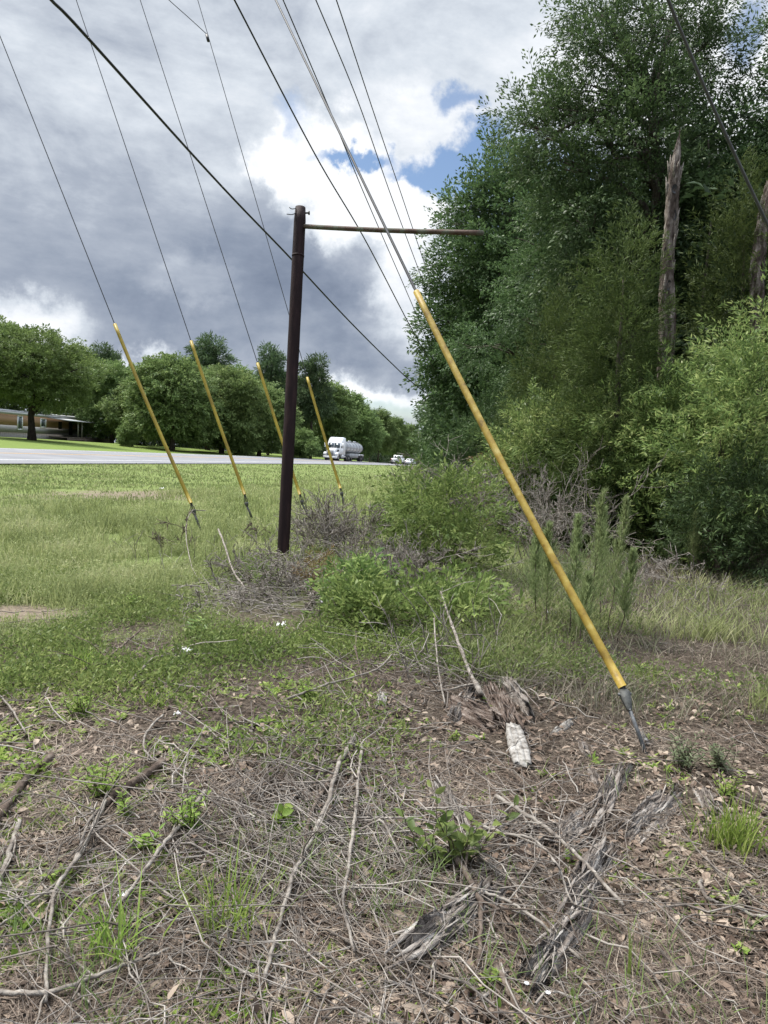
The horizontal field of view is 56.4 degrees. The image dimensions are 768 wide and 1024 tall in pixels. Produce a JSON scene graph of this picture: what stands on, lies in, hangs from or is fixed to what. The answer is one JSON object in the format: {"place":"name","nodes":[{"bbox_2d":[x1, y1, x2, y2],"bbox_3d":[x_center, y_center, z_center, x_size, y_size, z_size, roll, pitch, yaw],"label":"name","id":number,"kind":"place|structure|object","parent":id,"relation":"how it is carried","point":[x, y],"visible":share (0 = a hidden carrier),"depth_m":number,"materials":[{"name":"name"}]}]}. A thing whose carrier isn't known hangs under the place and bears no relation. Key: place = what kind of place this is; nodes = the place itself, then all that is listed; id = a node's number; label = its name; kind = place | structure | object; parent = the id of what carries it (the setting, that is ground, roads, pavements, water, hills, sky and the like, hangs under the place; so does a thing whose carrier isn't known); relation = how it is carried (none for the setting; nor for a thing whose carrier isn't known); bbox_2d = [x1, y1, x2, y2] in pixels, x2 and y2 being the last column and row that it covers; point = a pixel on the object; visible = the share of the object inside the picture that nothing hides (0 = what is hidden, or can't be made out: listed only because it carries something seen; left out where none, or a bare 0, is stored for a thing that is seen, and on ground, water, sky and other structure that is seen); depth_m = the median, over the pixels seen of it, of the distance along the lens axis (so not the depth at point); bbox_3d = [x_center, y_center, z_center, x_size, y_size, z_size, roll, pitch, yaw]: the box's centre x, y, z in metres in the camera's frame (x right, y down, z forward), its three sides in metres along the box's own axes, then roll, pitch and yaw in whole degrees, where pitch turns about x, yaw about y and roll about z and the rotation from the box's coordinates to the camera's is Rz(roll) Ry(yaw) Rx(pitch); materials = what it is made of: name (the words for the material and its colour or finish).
{"place":"outdoors","nodes":[
{"label":"outdoors","id":0,"kind":"place"},
{"bbox_2d":[0,448,415,465],"bbox_3d":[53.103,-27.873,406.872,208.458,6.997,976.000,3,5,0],"label":"road","id":1,"kind":"structure","parent":0,"point":[9,455],"depth_m":52.24,"materials":[{"name":"grey asphalt"}]},
{"bbox_2d":[323,437,362,461],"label":"tanker truck","id":2,"kind":"object","parent":1,"relation":"on","point":[341,448],"visible":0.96,"depth_m":122.07,"materials":[{"name":"white paint"}]},
{"bbox_2d":[0,463,423,510],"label":"mown grass","id":3,"kind":"structure","parent":0,"point":[15,486],"depth_m":29.78,"materials":[{"name":"green plant"}]},
{"bbox_2d":[0,472,499,644],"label":"tall grass","id":4,"kind":"structure","parent":0,"point":[26,545],"depth_m":9.97,"materials":[{"name":"green plant"}]},
{"bbox_2d":[0,437,767,1023],"bbox_3d":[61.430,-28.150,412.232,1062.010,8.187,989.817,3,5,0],"label":"ground","id":5,"kind":"structure","parent":0,"point":[718,663],"depth_m":4.30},
{"bbox_2d":[0,409,109,442],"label":"mobile home","id":6,"kind":"object","parent":5,"relation":"on","point":[13,423],"visible":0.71,"depth_m":100.85,"materials":[{"name":"white"}]},
{"bbox_2d":[0,323,116,440],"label":"yard tree","id":7,"kind":"object","parent":5,"relation":"on","point":[51,357],"visible":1,"depth_m":76.97,"materials":[{"name":"green plant"}]},
{"bbox_2d":[0,759,146,1003],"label":"fallen branch","id":8,"kind":"object","parent":5,"relation":"on","point":[75,861],"visible":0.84,"depth_m":2.34,"materials":[{"name":"grey wood"}]},
{"bbox_2d":[0,947,169,1023],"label":"fallen branch","id":9,"kind":"object","parent":5,"relation":"on","point":[10,993],"visible":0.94,"depth_m":1.97,"materials":[{"name":"grey wood"}]},
{"bbox_2d":[0,752,196,926],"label":"fallen branch","id":10,"kind":"object","parent":5,"relation":"on","point":[51,886],"visible":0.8,"depth_m":2.78,"materials":[{"name":"grey wood"}]},
{"bbox_2d":[65,357,133,443],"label":"round tree","id":11,"kind":"object","parent":5,"relation":"on","point":[110,383],"visible":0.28,"depth_m":109.02,"materials":[{"name":"green plant"}]},
{"bbox_2d":[0,36,202,531],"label":"guy wire","id":12,"kind":"object","parent":5,"relation":"on","point":[179,477],"visible":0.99,"depth_m":11.87,"materials":[{"name":"metal"}]},
{"bbox_2d":[72,755,138,800],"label":"weed","id":13,"kind":"object","parent":5,"relation":"on","point":[103,788],"visible":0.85,"depth_m":3.05,"materials":[{"name":"green plant"}]},
{"bbox_2d":[49,851,193,972],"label":"grass tuft","id":14,"kind":"object","parent":5,"relation":"on","point":[121,917],"visible":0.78,"depth_m":2.17,"materials":[{"name":"green plant"}]},
{"bbox_2d":[93,376,149,444],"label":"round tree","id":15,"kind":"object","parent":5,"relation":"on","point":[115,414],"visible":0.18,"depth_m":104.27,"materials":[{"name":"green plant"}]},
{"bbox_2d":[76,0,252,517],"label":"guy wire","id":16,"kind":"object","parent":5,"relation":"on","point":[246,503],"visible":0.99,"depth_m":13.40,"materials":[{"name":"metal"}]},
{"bbox_2d":[120,351,231,450],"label":"broad tree","id":17,"kind":"object","parent":5,"relation":"on","point":[167,390],"visible":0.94,"depth_m":92.39,"materials":[{"name":"green plant"}]},
{"bbox_2d":[160,782,211,832],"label":"weed","id":18,"kind":"object","parent":5,"relation":"on","point":[194,815],"visible":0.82,"depth_m":2.83,"materials":[{"name":"green plant"}]},
{"bbox_2d":[183,330,241,449],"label":"pine tree","id":19,"kind":"object","parent":5,"relation":"on","point":[210,351],"visible":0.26,"depth_m":117.14,"materials":[{"name":"green plant"}]},
{"bbox_2d":[140,0,307,516],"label":"guy wire","id":20,"kind":"object","parent":5,"relation":"attached to","point":[277,425],"visible":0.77,"depth_m":14.12,"materials":[{"name":"metal"}]},
{"bbox_2d":[182,363,277,453],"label":"broad tree","id":21,"kind":"object","parent":5,"relation":"on","point":[240,391],"visible":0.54,"depth_m":100.72,"materials":[{"name":"green plant"}]},
{"bbox_2d":[55,392,407,463],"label":"woods","id":22,"kind":"object","parent":5,"relation":"on","point":[385,458],"visible":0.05,"depth_m":147.56,"materials":[{"name":"green plant"}]},
{"bbox_2d":[162,825,329,955],"bbox_3d":[-0.479,1.236,2.267,0.469,0.231,0.494,6,6,34],"label":"grass tuft","id":23,"kind":"object","parent":5,"relation":"on","point":[242,915],"visible":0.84,"depth_m":2.29,"materials":[{"name":"green plant"}]},
{"bbox_2d":[0,561,524,837],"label":"weeds","id":24,"kind":"object","parent":5,"relation":"on","point":[138,663],"visible":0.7,"depth_m":4.90,"materials":[{"name":"green plant"}]},
{"bbox_2d":[177,529,352,610],"bbox_3d":[-1.302,0.516,8.272,2.378,0.585,2.492,5,5,20],"label":"brush pile","id":25,"kind":"object","parent":5,"relation":"on","point":[282,569],"visible":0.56,"depth_m":7.88,"materials":[{"name":"grey wood"}]},
{"bbox_2d":[172,570,360,619],"bbox_3d":[-1.147,0.728,7.089,1.836,0.442,1.674,2,5,-16],"label":"twig heap","id":26,"kind":"object","parent":5,"relation":"on","point":[254,591],"visible":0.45,"depth_m":6.99,"materials":[{"name":"grey wood"}]},
{"bbox_2d":[252,341,286,455],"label":"pine tree","id":27,"kind":"object","parent":5,"relation":"on","point":[275,362],"visible":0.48,"depth_m":121.69,"materials":[{"name":"green plant"}]},
{"bbox_2d":[236,381,304,455],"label":"round tree","id":28,"kind":"object","parent":5,"relation":"on","point":[278,408],"visible":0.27,"depth_m":108.84,"materials":[{"name":"green plant"}]},
{"bbox_2d":[198,1,343,502],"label":"guy wire","id":29,"kind":"object","parent":5,"relation":"on","point":[324,436],"visible":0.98,"depth_m":15.48,"materials":[{"name":"metal"}]},
{"bbox_2d":[280,427,321,458],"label":"scrub tree","id":30,"kind":"object","parent":5,"relation":"on","point":[306,441],"visible":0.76,"depth_m":116.18,"materials":[{"name":"green plant"}]},
{"bbox_2d":[296,351,337,458],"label":"pine tree","id":31,"kind":"object","parent":5,"relation":"on","point":[315,371],"visible":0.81,"depth_m":125.31,"materials":[{"name":"green plant"}]},
{"bbox_2d":[308,378,360,459],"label":"tall tree","id":32,"kind":"object","parent":5,"relation":"on","point":[341,425],"visible":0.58,"depth_m":143.22,"materials":[{"name":"green plant"}]},
{"bbox_2d":[273,484,397,555],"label":"dead shrub","id":33,"kind":"object","parent":5,"relation":"on","point":[348,529],"visible":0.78,"depth_m":10.18,"materials":[{"name":"grey plant"}]},
{"bbox_2d":[304,546,401,605],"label":"bush","id":34,"kind":"object","parent":5,"relation":"on","point":[360,562],"visible":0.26,"depth_m":7.04,"materials":[{"name":"green plant"}]},
{"bbox_2d":[311,745,425,952],"bbox_3d":[-0.055,1.277,2.866,0.624,0.398,1.455,5,5,18],"label":"fallen branch","id":35,"kind":"object","parent":5,"relation":"on","point":[350,847],"visible":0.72,"depth_m":2.60,"materials":[{"name":"grey wood"}]},
{"bbox_2d":[348,407,389,460],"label":"round tree","id":36,"kind":"object","parent":5,"relation":"on","point":[374,439],"visible":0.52,"depth_m":155.20,"materials":[{"name":"green plant"}]},
{"bbox_2d":[300,567,441,635],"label":"bush","id":37,"kind":"object","parent":5,"relation":"on","point":[357,598],"visible":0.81,"depth_m":6.12,"materials":[{"name":"green plant"}]},
{"bbox_2d":[277,205,483,562],"bbox_3d":[-0.252,-1.421,8.817,2.728,4.946,0.516,6,6,31],"label":"brown pole","id":38,"kind":"object","parent":5,"relation":"on","point":[293,345],"visible":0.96,"depth_m":9.33,"materials":[{"name":"wood"}]},
{"bbox_2d":[0,555,767,1023],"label":"twig litter","id":39,"kind":"object","parent":5,"relation":"on","point":[340,835],"visible":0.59,"depth_m":2.57,"materials":[{"name":"brown wood"}]},
{"bbox_2d":[0,595,767,1023],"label":"straw litter","id":40,"kind":"object","parent":5,"relation":"on","point":[712,987],"visible":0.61,"depth_m":2.40,"materials":[{"name":"beige plant"}]},
{"bbox_2d":[0,748,767,1023],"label":"sparse grass","id":41,"kind":"structure","parent":5,"relation":"on","point":[5,915],"depth_m":2.26,"materials":[{"name":"green plant"}]},
{"bbox_2d":[0,677,767,1023],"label":"fallen leaves","id":42,"kind":"object","parent":5,"relation":"on","point":[662,1013],"depth_m":2.53,"materials":[{"name":"brown plant"}]},
{"bbox_2d":[0,662,767,1023],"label":"sprouts","id":43,"kind":"object","parent":5,"relation":"on","point":[64,808],"visible":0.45,"depth_m":2.81,"materials":[{"name":"green plant"}]},
{"bbox_2d":[371,406,401,462],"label":"tall tree","id":44,"kind":"object","parent":5,"relation":"on","point":[385,415],"visible":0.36,"depth_m":182.72,"materials":[{"name":"green plant"}]},
{"bbox_2d":[352,463,453,558],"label":"bramble bush","id":45,"kind":"object","parent":5,"relation":"on","point":[377,503],"visible":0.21,"depth_m":10.54,"materials":[{"name":"green plant"}]},
{"bbox_2d":[309,498,523,595],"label":"dead shrub","id":46,"kind":"object","parent":5,"relation":"on","point":[412,557],"visible":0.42,"depth_m":7.88,"materials":[{"name":"grey plant"}]},
{"bbox_2d":[394,800,446,868],"bbox_3d":[0.135,1.221,2.688,0.203,0.256,0.151,3,5,0],"label":"leafy sapling","id":47,"kind":"object","parent":5,"relation":"on","point":[410,821],"visible":0.86,"depth_m":2.69,"materials":[{"name":"green plant"}]},
{"bbox_2d":[110,506,767,688],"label":"dead stems","id":48,"kind":"object","parent":5,"relation":"on","point":[476,630],"visible":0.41,"depth_m":7.10,"materials":[{"name":"brown plant"}]},
{"bbox_2d":[384,874,508,968],"bbox_3d":[0.200,1.303,2.321,0.177,0.132,0.709,7,5,40],"label":"rotten log","id":49,"kind":"object","parent":5,"relation":"on","point":[423,922],"visible":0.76,"depth_m":2.23,"materials":[{"name":"grey wood"}]},
{"bbox_2d":[374,449,530,582],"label":"bramble bush","id":50,"kind":"object","parent":5,"relation":"on","point":[461,520],"visible":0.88,"depth_m":9.00,"materials":[{"name":"green plant"}]},
{"bbox_2d":[275,0,647,753],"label":"guy wire","id":51,"kind":"object","parent":5,"relation":"attached to","point":[625,694],"visible":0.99,"depth_m":4.70,"materials":[{"name":"metal"}]},
{"bbox_2d":[393,555,531,632],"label":"bush","id":52,"kind":"object","parent":5,"relation":"on","point":[459,592],"visible":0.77,"depth_m":6.34,"materials":[{"name":"green plant"}]},
{"bbox_2d":[406,243,533,461],"bbox_3d":[4.968,-7.261,34.431,7.517,12.744,8.124,3,5,0],"label":"oak","id":53,"kind":"object","parent":5,"relation":"on","point":[417,426],"visible":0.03,"depth_m":33.75,"materials":[{"name":"green plant"}]},
{"bbox_2d":[425,779,520,874],"bbox_3d":[0.329,1.187,2.654,0.367,0.350,0.189,3,5,0],"label":"leafy sapling","id":54,"kind":"object","parent":5,"relation":"on","point":[461,841],"visible":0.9,"depth_m":2.65,"materials":[{"name":"green plant"}]},
{"bbox_2d":[408,383,543,509],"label":"shrub","id":55,"kind":"object","parent":5,"relation":"on","point":[488,410],"visible":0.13,"depth_m":18.57,"materials":[{"name":"green plant"}]},
{"bbox_2d":[379,435,578,543],"bbox_3d":[1.440,-0.497,13.525,2.885,1.979,3.619,0,6,-28],"label":"dead shrub","id":56,"kind":"object","parent":5,"relation":"on","point":[481,492],"visible":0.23,"depth_m":13.22,"materials":[{"name":"plant"}]},
{"bbox_2d":[445,695,517,734],"bbox_3d":[0.587,1.195,4.231,0.245,0.110,0.617,-1,8,-38],"label":"rotten log","id":57,"kind":"object","parent":5,"relation":"on","point":[491,715],"visible":0.76,"depth_m":4.19,"materials":[{"name":"wood"}]},
{"bbox_2d":[399,125,575,460],"bbox_3d":[4.751,-7.363,26.547,8.139,14.023,6.745,3,5,0],"label":"oak","id":58,"kind":"object","parent":5,"relation":"on","point":[464,280],"visible":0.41,"depth_m":26.00,"materials":[{"name":"green plant"}]},
{"bbox_2d":[50,0,434,398],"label":"black cable","id":59,"kind":"object","parent":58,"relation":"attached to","point":[77,26],"visible":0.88,"depth_m":7.55,"materials":[{"name":"metal"}]},
{"bbox_2d":[482,682,531,733],"bbox_3d":[0.740,1.195,4.358,0.208,0.122,0.920,2,5,-7],"label":"rotten log","id":60,"kind":"object","parent":5,"relation":"on","point":[504,706],"visible":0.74,"depth_m":4.38,"materials":[{"name":"wood"}]},
{"bbox_2d":[506,722,531,769],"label":"bleached log","id":61,"kind":"object","parent":5,"relation":"on","point":[514,735],"visible":0.98,"depth_m":3.77,"materials":[{"name":"white wood"}]},
{"bbox_2d":[497,676,540,722],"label":"rotten log","id":62,"kind":"object","parent":5,"relation":"on","point":[522,701],"visible":0.8,"depth_m":4.55,"materials":[{"name":"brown wood"}]},
{"bbox_2d":[453,791,585,966],"bbox_3d":[0.414,1.239,2.511,0.321,0.194,1.011,3,5,0],"label":"fallen branch","id":63,"kind":"object","parent":5,"relation":"on","point":[457,860],"visible":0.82,"depth_m":2.31,"materials":[{"name":"grey wood"}]},
{"bbox_2d":[516,529,552,613],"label":"feathery weed","id":64,"kind":"object","parent":5,"relation":"on","point":[533,562],"visible":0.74,"depth_m":6.42,"materials":[{"name":"green plant"}]},
{"bbox_2d":[466,271,623,531],"bbox_3d":[3.697,-2.119,15.570,3.932,6.150,3.666,7,6,40],"label":"cedar tree","id":65,"kind":"object","parent":5,"relation":"on","point":[525,378],"visible":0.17,"depth_m":15.22,"materials":[{"name":"green plant"}]},
{"bbox_2d":[527,519,563,626],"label":"feathery weed","id":66,"kind":"object","parent":5,"relation":"on","point":[547,532],"visible":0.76,"depth_m":6.16,"materials":[{"name":"green plant"}]},
{"bbox_2d":[463,364,629,548],"bbox_3d":[3.366,-0.942,14.235,3.425,4.085,3.684,7,6,37],"label":"shrub","id":67,"kind":"object","parent":5,"relation":"on","point":[514,456],"visible":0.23,"depth_m":13.66,"materials":[{"name":"green plant"}]},
{"bbox_2d":[471,768,624,906],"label":"fallen branch","id":68,"kind":"object","parent":5,"relation":"on","point":[550,831],"visible":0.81,"depth_m":2.90,"materials":[{"name":"grey wood"}]},
{"bbox_2d":[507,909,591,1000],"bbox_3d":[0.535,1.338,2.224,0.136,0.111,0.508,7,4,36],"label":"rotten log","id":69,"kind":"object","parent":5,"relation":"on","point":[581,923],"visible":0.69,"depth_m":2.17,"materials":[{"name":"grey wood"}]},
{"bbox_2d":[455,774,656,935],"bbox_3d":[0.580,1.282,2.639,0.588,0.391,0.894,3,5,0],"label":"fallen branch","id":70,"kind":"object","parent":5,"relation":"on","point":[524,836],"visible":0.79,"depth_m":2.68,"materials":[{"name":"grey wood"}]},
{"bbox_2d":[421,149,692,442],"bbox_3d":[5.249,-5.259,20.852,7.522,10.838,7.132,2,5,-15],"label":"oak","id":71,"kind":"object","parent":5,"relation":"on","point":[482,369],"visible":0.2,"depth_m":20.54,"materials":[{"name":"green plant"}]},
{"bbox_2d":[542,801,610,850],"bbox_3d":[0.827,1.323,3.049,0.187,0.073,0.473,7,7,41],"label":"rotten log","id":72,"kind":"object","parent":5,"relation":"on","point":[570,828],"visible":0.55,"depth_m":3.01,"materials":[{"name":"grey wood"}]},
{"bbox_2d":[560,512,593,637],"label":"feathery weed","id":73,"kind":"object","parent":5,"relation":"on","point":[576,545],"visible":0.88,"depth_m":6.04,"materials":[{"name":"green plant"}]},
{"bbox_2d":[482,435,684,560],"bbox_3d":[2.924,-0.226,11.461,3.090,2.002,3.247,3,5,0],"label":"dead shrub","id":74,"kind":"object","parent":5,"relation":"on","point":[558,525],"visible":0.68,"depth_m":11.31,"materials":[{"name":"grey plant"}]},
{"bbox_2d":[564,568,606,645],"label":"feathery weed","id":75,"kind":"object","parent":5,"relation":"on","point":[587,586],"visible":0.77,"depth_m":5.79,"materials":[{"name":"green plant"}]},
{"bbox_2d":[551,833,620,918],"bbox_3d":[0.746,1.337,2.632,0.140,0.093,0.775,6,4,31],"label":"rotten log","id":76,"kind":"object","parent":5,"relation":"on","point":[595,856],"visible":0.59,"depth_m":2.63,"materials":[{"name":"grey wood"}]},
{"bbox_2d":[579,486,613,603],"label":"feathery weed","id":77,"kind":"object","parent":5,"relation":"on","point":[599,510],"visible":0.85,"depth_m":6.18,"materials":[{"name":"green plant"}]},
{"bbox_2d":[521,428,673,552],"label":"shrub","id":78,"kind":"object","parent":5,"relation":"on","point":[574,476],"visible":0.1,"depth_m":12.87,"materials":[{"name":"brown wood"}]},
{"bbox_2d":[438,547,767,716],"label":"green grass","id":79,"kind":"structure","parent":5,"relation":"on","point":[673,626],"depth_m":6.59,"materials":[{"name":"green plant"}]},
{"bbox_2d":[508,197,699,555],"bbox_3d":[4.204,-2.116,12.882,3.687,7.114,3.385,3,5,0],"label":"cedar tree","id":80,"kind":"object","parent":5,"relation":"on","point":[641,353],"visible":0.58,"depth_m":12.52,"materials":[{"name":"green plant"}]},
{"bbox_2d":[581,761,632,844],"bbox_3d":[1.028,1.297,3.311,0.120,0.093,1.000,6,6,29],"label":"rotten log","id":81,"kind":"object","parent":5,"relation":"on","point":[619,777],"visible":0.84,"depth_m":3.30,"materials":[{"name":"grey wood"}]},
{"bbox_2d":[593,494,633,633],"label":"feathery weed","id":82,"kind":"object","parent":5,"relation":"on","point":[622,525],"visible":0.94,"depth_m":6.28,"materials":[{"name":"green plant"}]},
{"bbox_2d":[475,0,767,450],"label":"tall oak","id":83,"kind":"object","parent":5,"relation":"on","point":[649,93],"visible":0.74,"depth_m":16.64,"materials":[{"name":"green plant"}]},
{"bbox_2d":[605,546,646,642],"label":"feathery weed","id":84,"kind":"object","parent":5,"relation":"on","point":[628,577],"visible":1,"depth_m":6.04,"materials":[{"name":"green plant"}]},
{"bbox_2d":[523,81,767,557],"bbox_3d":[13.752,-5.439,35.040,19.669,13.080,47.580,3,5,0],"label":"tree","id":85,"kind":"object","parent":5,"relation":"on","point":[712,182],"visible":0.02,"depth_m":15.28,"materials":[{"name":"green plant"}]},
{"bbox_2d":[610,783,682,846],"bbox_3d":[1.168,1.311,3.133,0.186,0.098,0.705,7,8,41],"label":"rotten log","id":86,"kind":"object","parent":5,"relation":"on","point":[653,800],"visible":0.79,"depth_m":3.10,"materials":[{"name":"grey wood"}]},
{"bbox_2d":[558,349,748,563],"bbox_3d":[4.555,-0.823,12.335,3.272,4.064,3.222,3,5,0],"label":"shrub","id":87,"kind":"object","parent":5,"relation":"on","point":[634,428],"visible":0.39,"depth_m":12.01,"materials":[{"name":"green plant"}]},
{"bbox_2d":[578,543,728,595],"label":"dead shrub","id":88,"kind":"object","parent":5,"relation":"on","point":[669,561],"visible":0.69,"depth_m":8.98,"materials":[{"name":"grey plant"}]},
{"bbox_2d":[550,81,767,413],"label":"oak","id":89,"kind":"object","parent":5,"relation":"on","point":[711,148],"visible":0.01,"depth_m":19.05,"materials":[{"name":"green plant"}]},
{"bbox_2d":[645,130,683,546],"bbox_3d":[5.349,-3.232,13.602,0.378,8.135,0.784,3,5,0],"label":"dead snag","id":90,"kind":"object","parent":5,"relation":"on","point":[671,213],"visible":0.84,"depth_m":13.50,"materials":[{"name":"brown wood"}]},
{"bbox_2d":[665,725,712,771],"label":"weed","id":91,"kind":"object","parent":5,"relation":"on","point":[685,755],"visible":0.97,"depth_m":3.65,"materials":[{"name":"green plant"}]},
{"bbox_2d":[613,260,767,569],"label":"shrub","id":92,"kind":"object","parent":5,"relation":"on","point":[721,387],"visible":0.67,"depth_m":10.77,"materials":[{"name":"green plant"}]},
{"bbox_2d":[635,423,767,589],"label":"shrub","id":93,"kind":"object","parent":5,"relation":"on","point":[739,534],"visible":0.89,"depth_m":10.03,"materials":[{"name":"green plant"}]},
{"bbox_2d":[649,605,764,650],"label":"grass tuft","id":94,"kind":"object","parent":5,"relation":"on","point":[706,629],"visible":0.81,"depth_m":6.38,"materials":[{"name":"plant"}]},
{"bbox_2d":[654,1,767,384],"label":"tall oak","id":95,"kind":"object","parent":5,"relation":"on","point":[762,139],"visible":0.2,"depth_m":16.40,"materials":[{"name":"green plant"}]},
{"bbox_2d":[668,784,767,870],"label":"grass tuft","id":96,"kind":"object","parent":5,"relation":"on","point":[738,835],"visible":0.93,"depth_m":2.88,"materials":[{"name":"green plant"}]},
{"bbox_2d":[669,143,767,556],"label":"cedar tree","id":97,"kind":"object","parent":5,"relation":"on","point":[743,249],"visible":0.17,"depth_m":13.46,"materials":[{"name":"green plant"}]},
{"bbox_2d":[742,181,767,555],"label":"bare tree","id":98,"kind":"object","parent":5,"relation":"on","point":[759,260],"visible":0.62,"depth_m":12.93,"materials":[{"name":"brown wood"}]},
{"bbox_2d":[0,0,767,441],"label":"sky","id":99,"kind":"structure","parent":0,"point":[425,66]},
{"bbox_2d":[399,550,767,725],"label":"dry grass","id":100,"kind":"structure","parent":0,"point":[634,691],"depth_m":5.16,"materials":[{"name":"plant"}]},
{"bbox_2d":[666,0,767,227],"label":"grey cable","id":101,"kind":"object","parent":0,"point":[696,68],"visible":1,"depth_m":7.07,"materials":[{"name":"metal"}]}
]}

